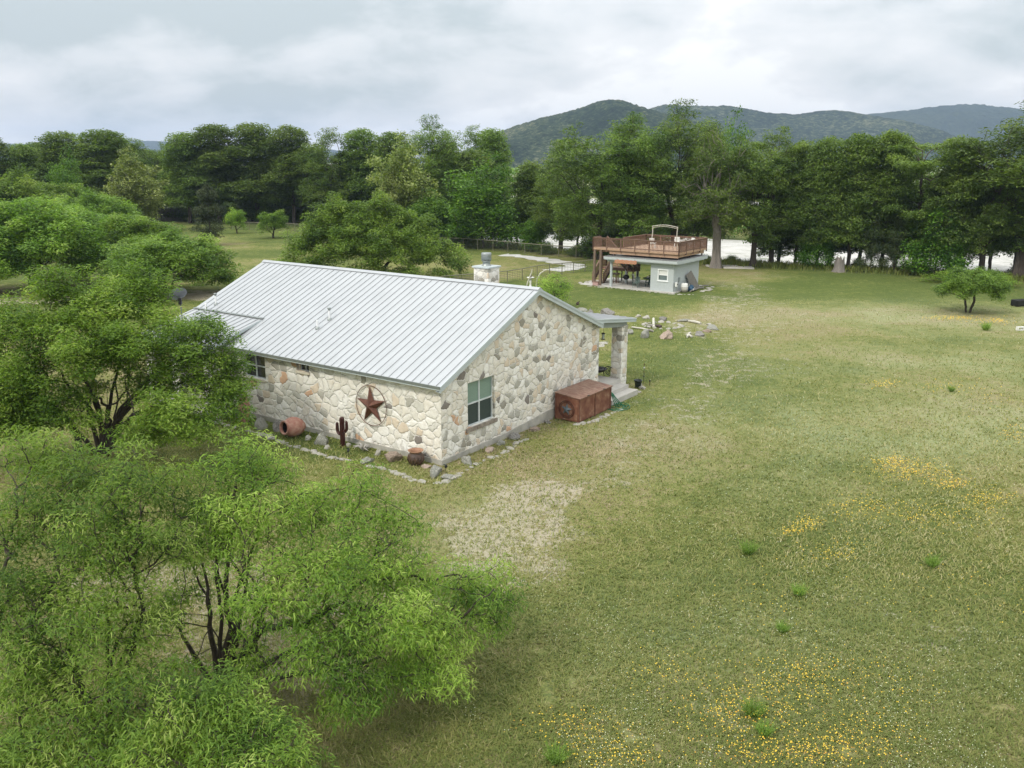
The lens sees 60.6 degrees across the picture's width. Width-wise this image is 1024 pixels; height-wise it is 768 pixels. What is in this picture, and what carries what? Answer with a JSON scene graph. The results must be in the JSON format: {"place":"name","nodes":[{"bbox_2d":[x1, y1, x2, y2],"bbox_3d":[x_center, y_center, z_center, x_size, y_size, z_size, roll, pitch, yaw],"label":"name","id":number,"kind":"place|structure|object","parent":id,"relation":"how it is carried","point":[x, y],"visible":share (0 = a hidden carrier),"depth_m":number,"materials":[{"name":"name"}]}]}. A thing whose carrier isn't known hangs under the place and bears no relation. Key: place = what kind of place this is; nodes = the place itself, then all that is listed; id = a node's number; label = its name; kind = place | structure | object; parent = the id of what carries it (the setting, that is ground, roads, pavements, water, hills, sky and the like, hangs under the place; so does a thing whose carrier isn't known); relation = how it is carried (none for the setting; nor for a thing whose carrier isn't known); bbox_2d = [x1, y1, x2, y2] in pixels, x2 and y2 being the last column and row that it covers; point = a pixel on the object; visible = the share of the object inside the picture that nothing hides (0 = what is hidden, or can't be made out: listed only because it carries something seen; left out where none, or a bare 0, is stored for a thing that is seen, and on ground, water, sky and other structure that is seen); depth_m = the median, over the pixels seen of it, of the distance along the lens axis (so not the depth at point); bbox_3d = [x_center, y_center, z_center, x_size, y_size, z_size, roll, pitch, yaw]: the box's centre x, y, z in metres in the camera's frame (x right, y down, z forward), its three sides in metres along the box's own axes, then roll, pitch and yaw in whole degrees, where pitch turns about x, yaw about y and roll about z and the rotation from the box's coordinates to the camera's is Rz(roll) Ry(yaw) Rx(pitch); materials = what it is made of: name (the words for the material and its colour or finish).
{"place":"outdoors","nodes":[
{"label":"outdoors","id":0,"kind":"place"},
{"bbox_2d":[2,140,424,162],"bbox_3d":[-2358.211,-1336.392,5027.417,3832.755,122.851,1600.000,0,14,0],"label":"hills","id":1,"kind":"structure","parent":0,"point":[152,145],"depth_m":4683.24,"materials":[{"name":"green plant"}]},
{"bbox_2d":[0,162,1023,767],"bbox_3d":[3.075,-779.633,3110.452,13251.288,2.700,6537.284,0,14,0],"label":"ground","id":2,"kind":"structure","parent":0,"point":[762,284],"depth_m":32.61,"materials":[{"name":"green plant"}]},
{"bbox_2d":[0,137,14,181],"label":"cypress tree","id":3,"kind":"object","parent":2,"relation":"on","point":[2,152],"visible":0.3,"depth_m":154.82,"materials":[{"name":"green plant"}]},
{"bbox_2d":[0,143,49,183],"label":"cypress tree","id":4,"kind":"object","parent":2,"relation":"on","point":[18,157],"visible":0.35,"depth_m":155.30,"materials":[{"name":"green plant"}]},
{"bbox_2d":[0,360,49,443],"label":"mesquite tree","id":5,"kind":"object","parent":2,"relation":"on","point":[28,423],"visible":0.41,"depth_m":32.54,"materials":[{"name":"green plant"}]},
{"bbox_2d":[0,162,58,221],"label":"mesquite tree","id":6,"kind":"object","parent":2,"relation":"on","point":[15,185],"visible":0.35,"depth_m":117.53,"materials":[{"name":"green plant"}]},
{"bbox_2d":[0,194,115,290],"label":"mesquite tree","id":7,"kind":"object","parent":2,"relation":"on","point":[33,233],"visible":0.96,"depth_m":76.64,"materials":[{"name":"green plant"}]},
{"bbox_2d":[31,181,84,201],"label":"mesquite tree","id":8,"kind":"object","parent":2,"relation":"on","point":[61,190],"visible":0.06,"depth_m":126.07,"materials":[{"name":"green plant"}]},
{"bbox_2d":[44,146,82,189],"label":"broadleaf tree","id":9,"kind":"object","parent":2,"relation":"on","point":[58,179],"visible":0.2,"depth_m":144.38,"materials":[{"name":"green plant"}]},
{"bbox_2d":[31,130,98,195],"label":"cypress tree","id":10,"kind":"object","parent":2,"relation":"on","point":[55,143],"visible":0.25,"depth_m":160.93,"materials":[{"name":"green plant"}]},
{"bbox_2d":[65,202,109,245],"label":"mesquite tree","id":11,"kind":"object","parent":2,"relation":"on","point":[87,211],"visible":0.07,"depth_m":100.55,"materials":[{"name":"green plant"}]},
{"bbox_2d":[51,184,141,223],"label":"mesquite tree","id":12,"kind":"object","parent":2,"relation":"on","point":[106,205],"visible":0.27,"depth_m":109.41,"materials":[{"name":"green plant"}]},
{"bbox_2d":[62,128,156,199],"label":"cypress tree","id":13,"kind":"object","parent":2,"relation":"on","point":[104,152],"visible":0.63,"depth_m":158.53,"materials":[{"name":"green plant"}]},
{"bbox_2d":[67,211,180,274],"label":"mesquite tree","id":14,"kind":"object","parent":2,"relation":"on","point":[127,227],"visible":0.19,"depth_m":84.51,"materials":[{"name":"green plant"}]},
{"bbox_2d":[0,424,253,767],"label":"mesquite tree","id":15,"kind":"object","parent":2,"relation":"on","point":[97,736],"visible":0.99,"depth_m":16.17,"materials":[{"name":"green plant"}]},
{"bbox_2d":[0,259,261,453],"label":"mesquite tree","id":16,"kind":"object","parent":2,"relation":"on","point":[114,345],"visible":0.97,"depth_m":33.26,"materials":[{"name":"green plant"}]},
{"bbox_2d":[94,146,170,223],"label":"sycamore tree","id":17,"kind":"object","parent":2,"relation":"on","point":[136,186],"visible":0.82,"depth_m":142.24,"materials":[{"name":"green plant"}]},
{"bbox_2d":[117,137,182,220],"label":"cypress tree","id":18,"kind":"object","parent":2,"relation":"on","point":[150,163],"visible":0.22,"depth_m":165.26,"materials":[{"name":"green plant"}]},
{"bbox_2d":[94,223,244,293],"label":"mesquite tree","id":19,"kind":"object","parent":2,"relation":"on","point":[187,254],"visible":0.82,"depth_m":74.33,"materials":[{"name":"green plant"}]},
{"bbox_2d":[164,205,193,220],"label":"shrub","id":20,"kind":"object","parent":2,"relation":"on","point":[179,214],"visible":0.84,"depth_m":170.27,"materials":[{"name":"green plant"}]},
{"bbox_2d":[155,131,220,222],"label":"cypress tree","id":21,"kind":"object","parent":2,"relation":"on","point":[178,153],"visible":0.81,"depth_m":159.74,"materials":[{"name":"green plant"}]},
{"bbox_2d":[189,181,235,241],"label":"juniper tree","id":22,"kind":"object","parent":2,"relation":"on","point":[204,197],"visible":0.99,"depth_m":120.89,"materials":[{"name":"green plant"}]},
{"bbox_2d":[177,122,248,222],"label":"cypress tree","id":23,"kind":"object","parent":2,"relation":"on","point":[211,145],"visible":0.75,"depth_m":160.82,"materials":[{"name":"green plant"}]},
{"bbox_2d":[93,659,339,767],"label":"mesquite tree","id":24,"kind":"object","parent":2,"relation":"on","point":[275,747],"visible":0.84,"depth_m":14.56,"materials":[{"name":"green plant"}]},
{"bbox_2d":[223,207,246,232],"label":"round tree","id":25,"kind":"object","parent":2,"relation":"on","point":[233,216],"visible":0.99,"depth_m":140.65,"materials":[{"name":"green plant"}]},
{"bbox_2d":[227,196,262,221],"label":"shrub","id":26,"kind":"object","parent":2,"relation":"on","point":[245,207],"visible":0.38,"depth_m":168.84,"materials":[{"name":"green plant"}]},
{"bbox_2d":[216,122,286,221],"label":"cypress tree","id":27,"kind":"object","parent":2,"relation":"on","point":[253,170],"visible":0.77,"depth_m":161.85,"materials":[{"name":"green plant"}]},
{"bbox_2d":[254,210,289,237],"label":"round tree","id":28,"kind":"object","parent":2,"relation":"on","point":[271,219],"visible":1,"depth_m":132.18,"materials":[{"name":"green plant"}]},
{"bbox_2d":[251,200,298,222],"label":"shrub","id":29,"kind":"object","parent":2,"relation":"on","point":[272,208],"visible":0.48,"depth_m":165.54,"materials":[{"name":"green plant"}]},
{"bbox_2d":[255,124,329,222],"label":"cypress tree","id":30,"kind":"object","parent":2,"relation":"on","point":[286,165],"visible":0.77,"depth_m":160.32,"materials":[{"name":"green plant"}]},
{"bbox_2d":[279,417,305,436],"bbox_3d":[-9.383,1.828,37.592,0.860,0.853,1.072,12,18,39],"label":"tipped jar","id":31,"kind":"object","parent":2,"relation":"on","point":[292,426],"visible":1,"depth_m":37.33,"materials":[{"name":"ceramic"}]},
{"bbox_2d":[285,204,314,221],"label":"shrub","id":32,"kind":"object","parent":2,"relation":"on","point":[299,214],"visible":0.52,"depth_m":166.66,"materials":[{"name":"green plant"}]},
{"bbox_2d":[290,126,365,213],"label":"cypress tree","id":33,"kind":"object","parent":2,"relation":"on","point":[314,164],"visible":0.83,"depth_m":154.96,"materials":[{"name":"green plant"}]},
{"bbox_2d":[131,421,529,737],"bbox_3d":[-3.974,4.339,18.483,8.855,6.123,5.477,0,14,0],"label":"mesquite tree","id":34,"kind":"object","parent":2,"relation":"on","point":[386,575],"visible":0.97,"depth_m":18.16,"materials":[{"name":"green plant"}]},
{"bbox_2d":[336,417,347,446],"bbox_3d":[-7.034,1.964,36.262,0.693,1.260,0.320,10,17,34],"label":"metal cactus","id":35,"kind":"object","parent":2,"relation":"on","point":[342,424],"visible":1,"depth_m":36.19,"materials":[{"name":"brown metal"}]},
{"bbox_2d":[324,127,379,209],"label":"cypress tree","id":36,"kind":"object","parent":2,"relation":"on","point":[362,140],"visible":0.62,"depth_m":155.19,"materials":[{"name":"green plant"}]},
{"bbox_2d":[273,190,474,277],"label":"mesquite tree","id":37,"kind":"object","parent":2,"relation":"on","point":[345,238],"visible":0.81,"depth_m":84.84,"materials":[{"name":"green plant"}]},
{"bbox_2d":[362,131,414,199],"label":"cypress tree","id":38,"kind":"object","parent":2,"relation":"on","point":[387,140],"visible":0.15,"depth_m":152.86,"materials":[{"name":"green plant"}]},
{"bbox_2d":[371,161,407,227],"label":"sycamore tree","id":39,"kind":"object","parent":2,"relation":"on","point":[393,192],"visible":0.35,"depth_m":124.03,"materials":[{"name":"green plant"}]},
{"bbox_2d":[144,252,637,465],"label":"stone house","id":40,"kind":"structure","parent":2,"relation":"on","point":[450,369],"depth_m":38.09,"materials":[{"name":"stone"}]},
{"bbox_2d":[169,288,186,318],"bbox_3d":[-15.944,-3.628,41.932,0.696,2.010,0.681,0,14,0],"label":"satellite dish","id":41,"kind":"object","parent":40,"relation":"on","point":[182,294],"visible":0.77,"depth_m":41.71,"materials":[{"name":"black metal"}]},
{"bbox_2d":[244,353,266,382],"bbox_3d":[-11.656,-0.783,39.762,1.600,1.230,0.240,10,17,34],"label":"window","id":42,"kind":"structure","parent":40,"relation":"in","point":[259,361],"depth_m":39.79,"materials":[{"name":"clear glass"}]},
{"bbox_2d":[356,385,386,425],"bbox_3d":[-5.799,0.902,35.625,1.716,1.717,0.214,10,17,34],"label":"star","id":43,"kind":"object","parent":40,"relation":"attached to","point":[370,404],"depth_m":35.55,"materials":[{"name":"metal"}]},
{"bbox_2d":[466,376,497,432],"bbox_3d":[-1.292,0.774,35.713,0.250,2.030,2.068,10,17,34],"label":"window","id":44,"kind":"structure","parent":40,"relation":"in","point":[479,391],"depth_m":35.80,"materials":[{"name":"glass"}]},
{"bbox_2d":[364,129,440,227],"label":"sycamore tree","id":45,"kind":"object","parent":2,"relation":"on","point":[413,190],"visible":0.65,"depth_m":124.33,"materials":[{"name":"green plant"}]},
{"bbox_2d":[407,448,423,465],"bbox_3d":[-3.752,2.856,34.153,0.668,0.590,0.671,0,14,0],"label":"clay pot","id":46,"kind":"object","parent":2,"relation":"on","point":[415,456],"visible":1,"depth_m":33.95,"materials":[{"name":"brown ceramic"}]},
{"bbox_2d":[384,114,466,210],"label":"cypress tree","id":47,"kind":"object","parent":2,"relation":"on","point":[433,168],"visible":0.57,"depth_m":131.87,"materials":[{"name":"green plant"}]},
{"bbox_2d":[405,186,467,244],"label":"broadleaf tree","id":48,"kind":"object","parent":2,"relation":"on","point":[433,210],"visible":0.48,"depth_m":121.02,"materials":[{"name":"green plant"}]},
{"bbox_2d":[422,124,500,226],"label":"cypress tree","id":49,"kind":"object","parent":2,"relation":"on","point":[474,140],"visible":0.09,"depth_m":141.35,"materials":[{"name":"green plant"}]},
{"bbox_2d":[441,149,510,223],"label":"cypress tree","id":50,"kind":"object","parent":2,"relation":"on","point":[467,157],"visible":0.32,"depth_m":133.73,"materials":[{"name":"green plant"}]},
{"bbox_2d":[438,148,522,247],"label":"broadleaf tree","id":51,"kind":"object","parent":2,"relation":"on","point":[479,193],"visible":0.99,"depth_m":116.63,"materials":[{"name":"green plant"}]},
{"bbox_2d":[474,127,516,238],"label":"cypress tree","id":52,"kind":"object","parent":2,"relation":"on","point":[496,141],"visible":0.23,"depth_m":147.41,"materials":[{"name":"green plant"}]},
{"bbox_2d":[436,237,591,257],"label":"pipe fence","id":53,"kind":"object","parent":2,"relation":"on","point":[564,249],"visible":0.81,"depth_m":111.75,"materials":[{"name":"metal"}]},
{"bbox_2d":[436,259,592,282],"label":"pipe fence","id":54,"kind":"object","parent":2,"relation":"on","point":[531,270],"visible":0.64,"depth_m":88.84,"materials":[{"name":"metal"}]},
{"bbox_2d":[502,158,561,227],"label":"cypress tree","id":55,"kind":"object","parent":2,"relation":"on","point":[525,181],"visible":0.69,"depth_m":119.31,"materials":[{"name":"green plant"}]},
{"bbox_2d":[515,217,552,250],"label":"broadleaf tree","id":56,"kind":"object","parent":2,"relation":"on","point":[532,232],"visible":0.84,"depth_m":114.09,"materials":[{"name":"green plant"}]},
{"bbox_2d":[533,271,573,300],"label":"mesquite","id":57,"kind":"object","parent":2,"relation":"on","point":[549,286],"visible":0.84,"depth_m":69.38,"materials":[{"name":"green plant"}]},
{"bbox_2d":[542,738,573,765],"bbox_3d":[0.888,7.247,17.192,0.680,0.485,0.690,-1,14,-4],"label":"weed tuft","id":58,"kind":"object","parent":2,"relation":"on","point":[550,756],"visible":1,"depth_m":17.18,"materials":[{"name":"green plant"}]},
{"bbox_2d":[526,139,591,250],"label":"cypress tree","id":59,"kind":"object","parent":2,"relation":"on","point":[543,212],"visible":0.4,"depth_m":110.70,"materials":[{"name":"green plant"}]},
{"bbox_2d":[554,379,612,422],"bbox_3d":[3.380,0.781,40.959,1.380,1.295,3.030,10,17,34],"label":"storage chest","id":60,"kind":"object","parent":2,"relation":"on","point":[587,398],"visible":1,"depth_m":40.24,"materials":[{"name":"brown wood"}]},
{"bbox_2d":[537,116,653,259],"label":"cypress tree","id":61,"kind":"object","parent":2,"relation":"on","point":[574,200],"visible":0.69,"depth_m":101.66,"materials":[{"name":"green plant"}]},
{"bbox_2d":[577,223,627,258],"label":"shrub","id":62,"kind":"object","parent":2,"relation":"on","point":[605,233],"visible":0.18,"depth_m":106.34,"materials":[{"name":"green plant"}]},
{"bbox_2d":[224,217,1023,281],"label":"bank grass","id":63,"kind":"structure","parent":2,"relation":"on","point":[797,266],"depth_m":97.93,"materials":[{"name":"green plant"}]},
{"bbox_2d":[585,111,684,243],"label":"cypress tree","id":64,"kind":"object","parent":2,"relation":"on","point":[662,188],"visible":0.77,"depth_m":99.15,"materials":[{"name":"green plant"}]},
{"bbox_2d":[582,234,707,293],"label":"patio cabin","id":65,"kind":"object","parent":2,"relation":"on","point":[670,263],"visible":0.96,"depth_m":81.11,"materials":[{"name":"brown paint"}]},
{"bbox_2d":[621,98,729,245],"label":"cypress tree","id":66,"kind":"object","parent":2,"relation":"on","point":[686,148],"visible":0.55,"depth_m":98.89,"materials":[{"name":"green plant"}]},
{"bbox_2d":[663,152,731,244],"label":"cypress tree","id":67,"kind":"object","parent":2,"relation":"on","point":[688,232],"visible":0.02,"depth_m":110.24,"materials":[{"name":"green plant"}]},
{"bbox_2d":[669,122,763,268],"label":"cypress tree","id":68,"kind":"object","parent":2,"relation":"on","point":[706,195],"visible":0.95,"depth_m":94.20,"materials":[{"name":"green plant"}]},
{"bbox_2d":[702,102,751,238],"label":"broadleaf tree","id":69,"kind":"object","parent":2,"relation":"on","point":[738,131],"visible":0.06,"depth_m":149.37,"materials":[{"name":"green plant"}]},
{"bbox_2d":[462,307,1022,767],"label":"cream wildflowers","id":70,"kind":"object","parent":2,"relation":"on","point":[790,611],"visible":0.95,"depth_m":21.05,"materials":[{"name":"yellow plant"}]},
{"bbox_2d":[474,233,1013,272],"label":"gravel bar","id":71,"kind":"object","parent":2,"relation":"on","point":[742,251],"visible":0.08,"depth_m":128.20,"materials":[{"name":"white gravel"}]},
{"bbox_2d":[738,536,762,555],"bbox_3d":[7.173,4.909,26.402,0.711,0.507,0.721,-5,15,-19],"label":"weed tuft","id":72,"kind":"object","parent":2,"relation":"on","point":[751,549],"visible":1,"depth_m":26.38,"materials":[{"name":"green plant"}]},
{"bbox_2d":[737,693,771,718],"bbox_3d":[5.141,6.881,18.678,0.680,0.485,0.690,-3,15,-11],"label":"weed tuft","id":73,"kind":"object","parent":2,"relation":"on","point":[758,710],"visible":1,"depth_m":18.65,"materials":[{"name":"green plant"}]},
{"bbox_2d":[711,125,806,266],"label":"cypress tree","id":74,"kind":"object","parent":2,"relation":"on","point":[768,167],"visible":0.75,"depth_m":95.33,"materials":[{"name":"green plant"}]},
{"bbox_2d":[751,718,779,737],"bbox_3d":[5.223,7.081,18.074,0.516,0.395,0.496,-8,16,-30],"label":"weed tuft","id":75,"kind":"object","parent":2,"relation":"on","point":[760,729],"visible":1,"depth_m":18.05,"materials":[{"name":"green plant"}]},
{"bbox_2d":[514,316,1017,765],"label":"orange wildflowers","id":76,"kind":"object","parent":2,"relation":"on","point":[801,642],"visible":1,"depth_m":18.96,"materials":[{"name":"orange plant"}]},
{"bbox_2d":[519,314,1023,767],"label":"yellow wildflowers","id":77,"kind":"object","parent":2,"relation":"on","point":[824,744],"visible":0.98,"depth_m":19.34,"materials":[{"name":"yellow plant"}]},
{"bbox_2d":[742,199,801,260],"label":"cypress tree","id":78,"kind":"object","parent":2,"relation":"on","point":[787,251],"visible":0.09,"depth_m":105.87,"materials":[{"name":"green plant"}]},
{"bbox_2d":[741,139,813,261],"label":"cypress tree","id":79,"kind":"object","parent":2,"relation":"on","point":[800,148],"visible":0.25,"depth_m":97.60,"materials":[{"name":"green plant"}]},
{"bbox_2d":[768,137,826,262],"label":"cypress tree","id":80,"kind":"object","parent":2,"relation":"on","point":[802,154],"visible":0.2,"depth_m":97.19,"materials":[{"name":"green plant"}]},
{"bbox_2d":[793,211,839,267],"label":"broadleaf tree","id":81,"kind":"object","parent":2,"relation":"on","point":[810,252],"visible":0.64,"depth_m":97.09,"materials":[{"name":"green plant"}]},
{"bbox_2d":[792,135,852,266],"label":"cypress tree","id":82,"kind":"object","parent":2,"relation":"on","point":[817,192],"visible":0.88,"depth_m":94.74,"materials":[{"name":"green plant"}]},
{"bbox_2d":[798,167,872,261],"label":"cypress tree","id":83,"kind":"object","parent":2,"relation":"on","point":[855,250],"visible":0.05,"depth_m":100.16,"materials":[{"name":"green plant"}]},
{"bbox_2d":[831,256,845,272],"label":"tree stump","id":84,"kind":"object","parent":2,"relation":"on","point":[839,265],"visible":0.98,"depth_m":94.14,"materials":[{"name":"beige wood"}]},
{"bbox_2d":[812,131,892,266],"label":"cypress tree","id":85,"kind":"object","parent":2,"relation":"on","point":[859,147],"visible":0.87,"depth_m":93.84,"materials":[{"name":"green plant"}]},
{"bbox_2d":[853,215,889,267],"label":"juniper tree","id":86,"kind":"object","parent":2,"relation":"on","point":[874,251],"visible":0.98,"depth_m":93.94,"materials":[{"name":"green plant"}]},
{"bbox_2d":[854,129,925,266],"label":"cypress tree","id":87,"kind":"object","parent":2,"relation":"on","point":[894,175],"visible":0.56,"depth_m":93.00,"materials":[{"name":"green plant"}]},
{"bbox_2d":[878,217,911,269],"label":"juniper tree","id":88,"kind":"object","parent":2,"relation":"on","point":[895,241],"visible":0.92,"depth_m":93.08,"materials":[{"name":"green plant"}]},
{"bbox_2d":[879,134,985,268],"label":"cypress tree","id":89,"kind":"object","parent":2,"relation":"on","point":[924,166],"visible":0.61,"depth_m":91.27,"materials":[{"name":"green plant"}]},
{"bbox_2d":[896,197,978,275],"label":"broadleaf tree","id":90,"kind":"object","parent":2,"relation":"on","point":[930,258],"visible":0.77,"depth_m":90.04,"materials":[{"name":"green plant"}]},
{"bbox_2d":[913,134,999,269],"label":"cypress tree","id":91,"kind":"object","parent":2,"relation":"on","point":[952,180],"visible":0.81,"depth_m":88.65,"materials":[{"name":"green plant"}]},
{"bbox_2d":[919,268,1023,285],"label":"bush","id":92,"kind":"object","parent":2,"relation":"on","point":[1009,277],"visible":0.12,"depth_m":85.99,"materials":[{"name":"green plant"}]},
{"bbox_2d":[930,265,1013,312],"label":"umbrella tree","id":93,"kind":"object","parent":2,"relation":"on","point":[969,282],"visible":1,"depth_m":67.78,"materials":[{"name":"green plant"}]},
{"bbox_2d":[921,100,1023,278],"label":"cypress tree","id":94,"kind":"object","parent":2,"relation":"on","point":[1018,266],"visible":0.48,"depth_m":86.21,"materials":[{"name":"green plant"}]},
{"bbox_2d":[947,139,1023,269],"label":"cypress tree","id":95,"kind":"object","parent":2,"relation":"on","point":[999,219],"visible":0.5,"depth_m":87.80,"materials":[{"name":"green plant"}]},
{"bbox_2d":[987,152,1023,268],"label":"cypress tree","id":96,"kind":"object","parent":2,"relation":"on","point":[995,246],"visible":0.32,"depth_m":89.17,"materials":[{"name":"green plant"}]},
{"bbox_2d":[0,0,1023,157],"label":"sky","id":97,"kind":"structure","parent":0,"point":[145,70],"materials":[{"name":"grey"}]},
{"bbox_2d":[498,254,586,270],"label":"path","id":98,"kind":"structure","parent":0,"point":[547,260],"depth_m":103.76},
{"bbox_2d":[463,99,786,168],"bbox_3d":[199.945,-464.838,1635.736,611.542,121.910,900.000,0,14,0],"label":"hills","id":99,"kind":"structure","parent":0,"point":[532,139],"depth_m":1359.60,"materials":[{"name":"green plant"}]},
{"bbox_2d":[650,104,1007,166],"bbox_3d":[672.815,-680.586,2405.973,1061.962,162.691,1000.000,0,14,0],"label":"wooded hills","id":100,"kind":"structure","parent":0,"point":[818,125],"depth_m":2165.92,"materials":[{"name":"green plant"}]},
{"bbox_2d":[865,104,1023,159],"bbox_3d":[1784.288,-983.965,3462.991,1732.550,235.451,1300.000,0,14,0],"label":"distant hills","id":101,"kind":"structure","parent":0,"point":[959,120],"depth_m":3108.55,"materials":[{"name":"green plant"}]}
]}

